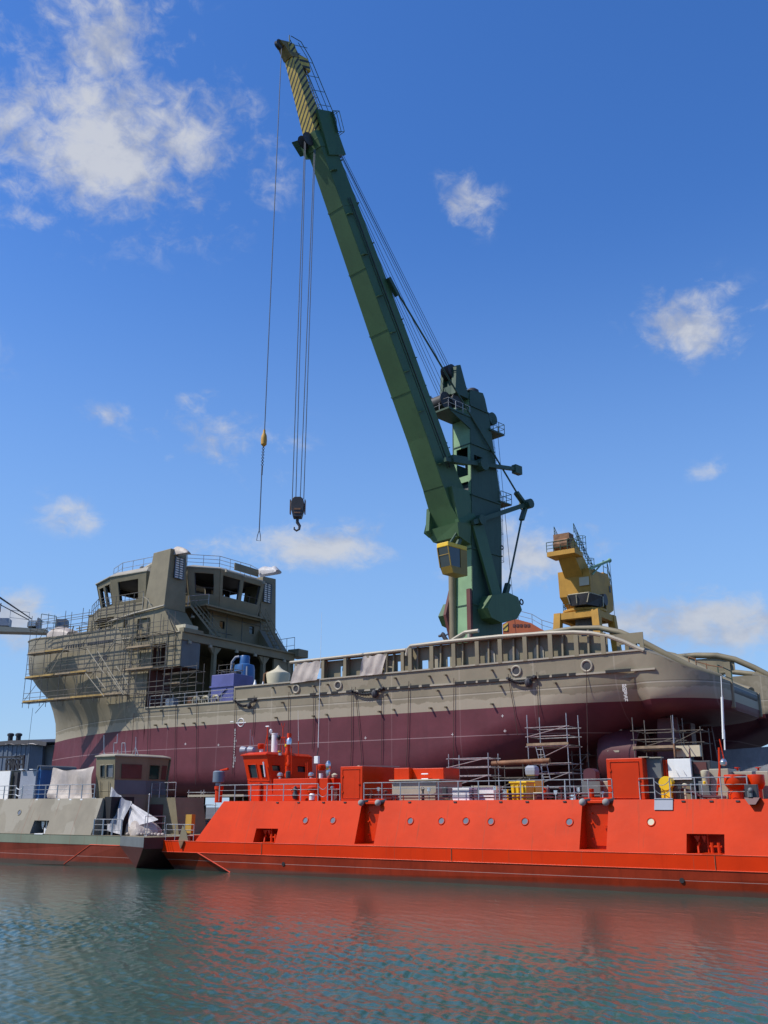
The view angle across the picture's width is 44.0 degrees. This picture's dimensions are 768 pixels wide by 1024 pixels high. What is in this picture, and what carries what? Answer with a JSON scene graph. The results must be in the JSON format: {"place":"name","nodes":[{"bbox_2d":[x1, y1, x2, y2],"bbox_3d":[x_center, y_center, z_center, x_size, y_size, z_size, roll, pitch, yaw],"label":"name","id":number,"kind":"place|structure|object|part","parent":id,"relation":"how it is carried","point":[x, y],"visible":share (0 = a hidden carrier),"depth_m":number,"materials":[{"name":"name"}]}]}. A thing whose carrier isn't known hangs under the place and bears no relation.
{"place":"outdoors","nodes":[
{"label":"outdoors","id":0,"kind":"place"},
{"bbox_2d":[0,755,24,770],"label":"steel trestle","id":1,"kind":"object","parent":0,"point":[12,764],"visible":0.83,"depth_m":107.42,"materials":[{"name":"grey metal"}]},
{"bbox_2d":[186,797,205,818],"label":"keel block","id":2,"kind":"structure","parent":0,"point":[204,804],"depth_m":99.25,"materials":[{"name":"concrete"}]},
{"bbox_2d":[205,807,218,821],"bbox_3d":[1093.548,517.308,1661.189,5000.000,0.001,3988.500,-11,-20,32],"label":"ground","id":3,"kind":"structure","parent":0,"point":[211,812],"depth_m":253.23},
{"bbox_2d":[0,739,54,770],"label":"steel shed","id":4,"kind":"structure","parent":3,"relation":"on","point":[40,753],"depth_m":116.53,"materials":[{"name":"blue metal"}]},
{"bbox_2d":[7,733,13,740],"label":"roof vent","id":5,"kind":"object","parent":4,"relation":"on","point":[10,736],"visible":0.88,"depth_m":119.41,"materials":[{"name":"metal"}]},
{"bbox_2d":[15,733,21,739],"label":"roof vent","id":6,"kind":"object","parent":4,"relation":"on","point":[18,736],"visible":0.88,"depth_m":119.14,"materials":[{"name":"metal"}]},
{"bbox_2d":[0,597,68,634],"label":"gantry crane","id":7,"kind":"object","parent":3,"relation":"on","point":[5,626],"visible":0.81,"depth_m":167.60,"materials":[{"name":"grey paint"}]},
{"bbox_2d":[22,600,135,770],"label":"bow scaffold","id":8,"kind":"object","parent":3,"relation":"on","point":[63,674],"visible":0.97,"depth_m":99.74,"materials":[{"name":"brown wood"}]},
{"bbox_2d":[187,790,215,819],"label":"quay scaffold","id":9,"kind":"object","parent":3,"relation":"on","point":[203,798],"visible":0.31,"depth_m":81.68,"materials":[{"name":"grey metal"}]},
{"bbox_2d":[188,794,247,800],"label":"gangway","id":10,"kind":"object","parent":3,"relation":"on","point":[226,795],"visible":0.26,"depth_m":79.15,"materials":[{"name":"grey metal"}]},
{"bbox_2d":[274,35,551,799],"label":"harbour crane","id":11,"kind":"object","parent":3,"relation":"on","point":[464,513],"visible":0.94,"depth_m":99.93,"materials":[{"name":"green paint"}]},
{"bbox_2d":[256,48,281,540],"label":"hoist rope","id":12,"kind":"object","parent":11,"relation":"hanging from","point":[264,440],"visible":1,"depth_m":87.07,"materials":[{"name":"metal"}]},
{"bbox_2d":[290,141,315,531],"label":"hook block","id":13,"kind":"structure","parent":11,"relation":"hanging from","point":[298,507],"depth_m":89.70,"materials":[{"name":"metal"}]},
{"bbox_2d":[446,754,501,787],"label":"stern scaffold","id":14,"kind":"object","parent":3,"relation":"on","point":[488,767],"visible":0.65,"depth_m":68.71,"materials":[{"name":"grey metal"}]},
{"bbox_2d":[491,758,550,765],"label":"steel pipe","id":15,"kind":"object","parent":14,"relation":"on","point":[522,761],"visible":1,"depth_m":67.47,"materials":[{"name":"brown metal"}]},
{"bbox_2d":[495,766,526,790],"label":"stern scaffold","id":16,"kind":"object","parent":3,"relation":"on","point":[518,778],"visible":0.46,"depth_m":70.22,"materials":[{"name":"grey metal"}]},
{"bbox_2d":[526,713,582,799],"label":"stern scaffold","id":17,"kind":"object","parent":3,"relation":"on","point":[560,745],"visible":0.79,"depth_m":67.69,"materials":[{"name":"grey metal"}]},
{"bbox_2d":[536,747,550,779],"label":"access ladder","id":18,"kind":"object","parent":17,"relation":"attached to","point":[540,764],"visible":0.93,"depth_m":66.92,"materials":[{"name":"grey metal"}]},
{"bbox_2d":[546,523,621,799],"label":"portal crane","id":19,"kind":"object","parent":3,"relation":"on","point":[586,594],"visible":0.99,"depth_m":112.03,"materials":[{"name":"yellow paint"}]},
{"bbox_2d":[571,748,599,788],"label":"stern scaffold","id":20,"kind":"object","parent":3,"relation":"on","point":[585,755],"visible":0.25,"depth_m":72.14,"materials":[{"name":"grey metal"}]},
{"bbox_2d":[632,716,686,758],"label":"stern scaffold","id":21,"kind":"object","parent":3,"relation":"on","point":[657,748],"visible":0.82,"depth_m":65.74,"materials":[{"name":"grey metal"}]},
{"bbox_2d":[676,745,701,756],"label":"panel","id":22,"kind":"object","parent":21,"relation":"on","point":[695,751],"visible":0.86,"depth_m":65.29,"materials":[{"name":"beige paint"}]},
{"bbox_2d":[674,726,712,760],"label":"stern scaffold","id":23,"kind":"object","parent":3,"relation":"on","point":[700,732],"visible":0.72,"depth_m":66.87,"materials":[{"name":"grey metal"}]},
{"bbox_2d":[679,652,767,749],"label":"supply ship","id":24,"kind":"object","parent":3,"relation":"on","point":[752,734],"visible":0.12,"depth_m":87.70,"materials":[{"name":"paint"}]},
{"bbox_2d":[689,747,767,771],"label":"plastic sheet","id":25,"kind":"object","parent":24,"relation":"hanging from","point":[747,759],"visible":0.11,"depth_m":86.75,"materials":[{"name":"plastic"}]},
{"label":"keel block","id":26,"kind":"object","parent":3,"relation":"on","visible":0},
{"bbox_2d":[28,549,762,797],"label":"supply ship","id":27,"kind":"object","parent":26,"relation":"on","point":[653,687],"visible":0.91,"depth_m":80.61,"materials":[{"name":"paint"}]},
{"bbox_2d":[47,627,78,636],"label":"plastic sheet","id":28,"kind":"object","parent":27,"relation":"on","point":[60,631],"visible":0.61,"depth_m":111.22,"materials":[{"name":"white plastic"}]},
{"bbox_2d":[119,610,175,708],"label":"bow scaffold","id":29,"kind":"object","parent":27,"relation":"attached to","point":[138,668],"visible":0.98,"depth_m":94.50,"materials":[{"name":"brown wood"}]},
{"bbox_2d":[165,698,173,705],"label":"drum","id":30,"kind":"object","parent":27,"relation":"on","point":[168,700],"visible":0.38,"depth_m":93.94,"materials":[{"name":"white paint"}]},
{"bbox_2d":[174,546,190,555],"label":"plastic sheet","id":31,"kind":"object","parent":27,"relation":"on","point":[180,551],"visible":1,"depth_m":98.37,"materials":[{"name":"white plastic"}]},
{"bbox_2d":[162,662,205,703],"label":"deck scaffold","id":32,"kind":"object","parent":27,"relation":"on","point":[176,683],"visible":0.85,"depth_m":92.98,"materials":[{"name":"grey metal"}]},
{"bbox_2d":[187,697,193,703],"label":"drum","id":33,"kind":"object","parent":27,"relation":"on","point":[189,698],"visible":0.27,"depth_m":92.46,"materials":[{"name":"metal"}]},
{"bbox_2d":[195,711,196,784],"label":"hanging rope","id":34,"kind":"object","parent":27,"relation":"hanging from","point":[196,742],"visible":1,"depth_m":89.06,"materials":[{"name":"black fabric"}]},
{"bbox_2d":[211,695,218,701],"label":"hose coil","id":35,"kind":"object","parent":27,"relation":"on","point":[214,696],"visible":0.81,"depth_m":90.25,"materials":[{"name":"beige paint"}]},
{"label":"window frame","id":36,"kind":"part","parent":27,"relation":"part of","materials":[{"name":"grey metal"}]},
{"bbox_2d":[217,663,243,674],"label":"railing","id":37,"kind":"object","parent":27,"relation":"on","point":[218,670],"visible":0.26,"depth_m":93.23,"materials":[{"name":"grey metal"}]},
{"bbox_2d":[210,670,252,701],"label":"tank container","id":38,"kind":"object","parent":27,"relation":"on","point":[231,680],"visible":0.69,"depth_m":90.85,"materials":[{"name":"blue metal"}]},
{"bbox_2d":[232,698,235,769],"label":"hanging rope","id":39,"kind":"object","parent":27,"relation":"hanging from","point":[233,743],"visible":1,"depth_m":86.53,"materials":[{"name":"fabric"}]},
{"bbox_2d":[230,655,254,683],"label":"silo tank","id":40,"kind":"object","parent":27,"relation":"on","point":[248,668],"visible":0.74,"depth_m":94.26,"materials":[{"name":"blue metal"}]},
{"bbox_2d":[233,699,256,708],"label":"chain swag","id":41,"kind":"object","parent":27,"relation":"hanging from","point":[248,705],"visible":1,"depth_m":86.65,"materials":[{"name":"metal"}]},
{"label":"window frame","id":42,"kind":"part","parent":27,"relation":"part of","materials":[{"name":"grey metal"}]},
{"bbox_2d":[258,566,281,576],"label":"plastic sheet","id":43,"kind":"object","parent":27,"relation":"on","point":[264,571],"visible":0.95,"depth_m":107.94,"materials":[{"name":"white plastic"}]},
{"bbox_2d":[263,665,289,683],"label":"pressure vessel","id":44,"kind":"object","parent":27,"relation":"on","point":[278,673],"visible":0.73,"depth_m":88.80,"materials":[{"name":"beige paint"}]},
{"bbox_2d":[288,699,288,732],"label":"hanging rope","id":45,"kind":"object","parent":27,"relation":"hanging from","point":[288,715],"visible":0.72,"depth_m":83.92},
{"bbox_2d":[290,661,319,682],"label":"plastic sheet","id":46,"kind":"object","parent":27,"relation":"on","point":[304,671],"visible":0.99,"depth_m":84.05,"materials":[{"name":"white plastic"}]},
{"bbox_2d":[312,697,313,745],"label":"hanging rope","id":47,"kind":"object","parent":27,"relation":"hanging from","point":[313,718],"visible":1,"depth_m":82.51,"materials":[{"name":"black"}]},
{"bbox_2d":[350,696,351,765],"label":"hanging rope","id":48,"kind":"object","parent":27,"relation":"hanging from","point":[351,726],"visible":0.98,"depth_m":80.06,"materials":[{"name":"fabric"}]},
{"bbox_2d":[355,687,361,762],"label":"hanging rope","id":49,"kind":"object","parent":27,"relation":"hanging from","point":[359,730],"visible":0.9,"depth_m":79.62,"materials":[{"name":"fabric"}]},
{"bbox_2d":[350,686,383,697],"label":"chain swag","id":50,"kind":"object","parent":27,"relation":"hanging from","point":[374,693],"visible":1,"depth_m":79.43,"materials":[{"name":"metal"}]},
{"bbox_2d":[360,654,386,675],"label":"plastic sheet","id":51,"kind":"object","parent":27,"relation":"on","point":[371,665],"visible":1,"depth_m":80.43,"materials":[{"name":"white plastic"}]},
{"bbox_2d":[381,702,381,759],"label":"hanging rope","id":52,"kind":"object","parent":27,"relation":"hanging from","point":[381,736],"visible":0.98,"depth_m":78.06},
{"bbox_2d":[406,687,408,765],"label":"hanging rope","id":53,"kind":"object","parent":27,"relation":"hanging from","point":[407,730],"visible":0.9,"depth_m":76.95,"materials":[{"name":"black fabric"}]},
{"bbox_2d":[438,632,448,639],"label":"deck monitor","id":54,"kind":"object","parent":27,"relation":"on","point":[443,635],"visible":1,"depth_m":77.73,"materials":[{"name":"metal"}]},
{"bbox_2d":[453,678,453,762],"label":"hanging rope","id":55,"kind":"object","parent":27,"relation":"hanging from","point":[453,724],"visible":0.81,"depth_m":74.89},
{"bbox_2d":[508,674,517,734],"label":"hanging rope","id":56,"kind":"object","parent":27,"relation":"hanging from","point":[513,705],"visible":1,"depth_m":72.51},
{"bbox_2d":[506,675,535,686],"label":"chain swag","id":57,"kind":"object","parent":27,"relation":"hanging from","point":[527,682],"visible":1,"depth_m":72.17,"materials":[{"name":"metal"}]},
{"bbox_2d":[586,669,587,767],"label":"hanging rope","id":58,"kind":"object","parent":27,"relation":"hanging from","point":[587,720],"visible":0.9,"depth_m":68.99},
{"bbox_2d":[688,657,722,668],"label":"tube rack","id":59,"kind":"object","parent":27,"relation":"attached to","point":[706,664],"visible":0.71,"depth_m":69.61,"materials":[{"name":"grey metal"}]},
{"bbox_2d":[229,797,247,800],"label":"keel block","id":60,"kind":"structure","parent":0,"point":[237,798],"depth_m":95.48,"materials":[{"name":"concrete"}]},
{"bbox_2d":[0,862,767,1023],"bbox_3d":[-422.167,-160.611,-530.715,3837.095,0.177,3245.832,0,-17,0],"label":"water","id":61,"kind":"structure","parent":0,"point":[113,945],"depth_m":27.46,"materials":[{"name":"teal liquid"}]},
{"bbox_2d":[0,734,205,867],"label":"workboat","id":62,"kind":"object","parent":61,"relation":"on","point":[68,831],"visible":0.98,"depth_m":72.18,"materials":[{"name":"grey paint"}]},
{"bbox_2d":[0,771,10,798],"bbox_3d":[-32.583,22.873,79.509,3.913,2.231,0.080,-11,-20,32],"label":"container","id":63,"kind":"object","parent":62,"relation":"in","point":[5,776],"depth_m":78.78,"materials":[{"name":"paint"}]},
{"bbox_2d":[36,765,76,798],"bbox_3d":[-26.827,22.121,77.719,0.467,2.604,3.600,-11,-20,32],"label":"portable hut","id":64,"kind":"object","parent":62,"relation":"on","point":[44,774],"visible":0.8,"depth_m":76.72,"materials":[{"name":"blue paint"}]},
{"bbox_2d":[36,771,39,796],"bbox_3d":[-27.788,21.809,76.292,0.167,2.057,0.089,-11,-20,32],"label":"hut door","id":65,"kind":"structure","parent":64,"relation":"in","point":[39,771],"depth_m":76.26,"materials":[{"name":"blue paint"}]},
{"bbox_2d":[47,766,93,797],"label":"plastic sheet","id":66,"kind":"object","parent":62,"relation":"hanging from","point":[59,778],"visible":0.91,"depth_m":74.43,"materials":[{"name":"white plastic"}]},
{"bbox_2d":[107,787,131,833],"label":"plastic sheet","id":67,"kind":"object","parent":62,"relation":"hanging from","point":[123,807],"visible":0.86,"depth_m":69.54,"materials":[{"name":"white plastic"}]},
{"bbox_2d":[124,821,161,835],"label":"covered winch","id":68,"kind":"object","parent":62,"relation":"on","point":[134,828],"visible":0.62,"depth_m":67.99,"materials":[{"name":"fabric"}]},
{"bbox_2d":[128,804,157,826],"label":"plastic sheet","id":69,"kind":"object","parent":68,"relation":"on","point":[137,814],"visible":0.95,"depth_m":68.81,"materials":[{"name":"white plastic"}]},
{"bbox_2d":[126,832,164,835],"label":"rag heap","id":70,"kind":"object","parent":62,"relation":"on","point":[148,833],"visible":0.85,"depth_m":66.87,"materials":[{"name":"fabric"}]},
{"bbox_2d":[144,794,149,835],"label":"flag pole","id":71,"kind":"object","parent":62,"relation":"on","point":[147,817],"visible":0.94,"depth_m":66.98,"materials":[{"name":"grey metal"}]},
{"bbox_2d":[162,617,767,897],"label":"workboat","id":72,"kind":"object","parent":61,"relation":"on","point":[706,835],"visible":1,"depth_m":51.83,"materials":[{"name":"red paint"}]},
{"bbox_2d":[178,814,194,848],"bbox_3d":[-13.360,21.505,63.926,1.050,2.200,0.640,-11,-20,32],"label":"anchor","id":73,"kind":"object","parent":72,"relation":"hanging from","point":[187,829],"visible":1,"depth_m":63.87,"materials":[{"name":"yellow paint"}]},
{"bbox_2d":[367,806,379,840],"bbox_3d":[-0.535,18.658,56.957,0.993,2.002,0.255,-11,-20,32],"label":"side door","id":74,"kind":"structure","parent":72,"relation":"in","point":[373,812],"depth_m":57.12,"materials":[{"name":"orange paint"}]},
{"bbox_2d":[471,785,500,799],"bbox_3d":[6.010,16.459,55.633,1.442,0.820,1.000,-11,-20,32],"label":"tool cabinet","id":75,"kind":"object","parent":72,"relation":"on","point":[486,790],"visible":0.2,"depth_m":55.22,"materials":[{"name":"white paint"}]},
{"bbox_2d":[509,781,535,799],"bbox_3d":[7.825,15.745,53.639,1.088,1.001,1.250,-11,-20,32],"label":"refuse bin","id":76,"kind":"object","parent":72,"relation":"on","point":[526,787],"visible":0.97,"depth_m":53.26,"materials":[{"name":"yellow paint"}]},
{"bbox_2d":[525,765,538,779],"bbox_3d":[8.569,15.608,54.754,0.643,1.923,0.640,-11,-20,32],"label":"tank","id":77,"kind":"object","parent":72,"relation":"on","point":[531,771],"visible":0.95,"depth_m":54.73,"materials":[{"name":"grey paint"}]},
{"bbox_2d":[530,781,543,798],"bbox_3d":[8.428,16.049,54.787,1.183,1.101,1.286,-11,-20,32],"label":"storage locker","id":78,"kind":"object","parent":72,"relation":"on","point":[538,789],"visible":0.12,"depth_m":54.39,"materials":[{"name":"yellow metal"}]},
{"bbox_2d":[546,785,549,799],"bbox_3d":[9.079,15.521,52.546,0.200,0.780,0.200,-11,-20,32],"label":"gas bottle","id":79,"kind":"object","parent":72,"relation":"on","point":[547,790],"visible":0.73,"depth_m":52.50,"materials":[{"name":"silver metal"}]},
{"bbox_2d":[590,805,608,845],"bbox_3d":[11.301,16.323,49.495,1.040,2.021,0.255,-11,-20,32],"label":"side door","id":80,"kind":"structure","parent":72,"relation":"in","point":[599,813],"depth_m":49.59,"materials":[{"name":"orange paint"}]},
{"bbox_2d":[654,798,672,809],"bbox_3d":[14.063,14.689,47.775,0.944,0.564,0.235,-11,-20,32],"label":"cover plate","id":81,"kind":"object","parent":72,"relation":"attached to","point":[663,803],"visible":1,"depth_m":47.75,"materials":[{"name":"grey paint"}]},
{"bbox_2d":[667,759,692,779],"bbox_3d":[15.241,13.255,48.937,1.179,1.045,0.278,-11,-20,32],"label":"white cabinet door","id":82,"kind":"structure","parent":72,"relation":"in","point":[676,767],"depth_m":48.87,"materials":[{"name":"paint"}]},
{"bbox_2d":[0,0,767,806],"label":"sky","id":83,"kind":"structure","parent":0,"point":[571,196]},
{"bbox_2d":[452,788,477,799],"bbox_3d":[4.689,16.360,55.134,1.122,0.712,1.000,-11,-20,32],"label":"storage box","id":84,"kind":"object","parent":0,"point":[464,793],"visible":0.87,"depth_m":54.76,"materials":[{"name":"white paint"}]},
{"bbox_2d":[503,611,563,799],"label":"orange crane house","id":85,"kind":"structure","parent":0,"point":[521,627],"depth_m":151.44,"materials":[{"name":"orange paint"}]},
{"bbox_2d":[535,794,544,799],"bbox_3d":[8.652,15.684,52.414,0.647,0.370,0.647,-11,-20,32],"label":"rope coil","id":86,"kind":"object","parent":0,"point":[538,796],"visible":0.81,"depth_m":52.16,"materials":[{"name":"red"}]}
]}

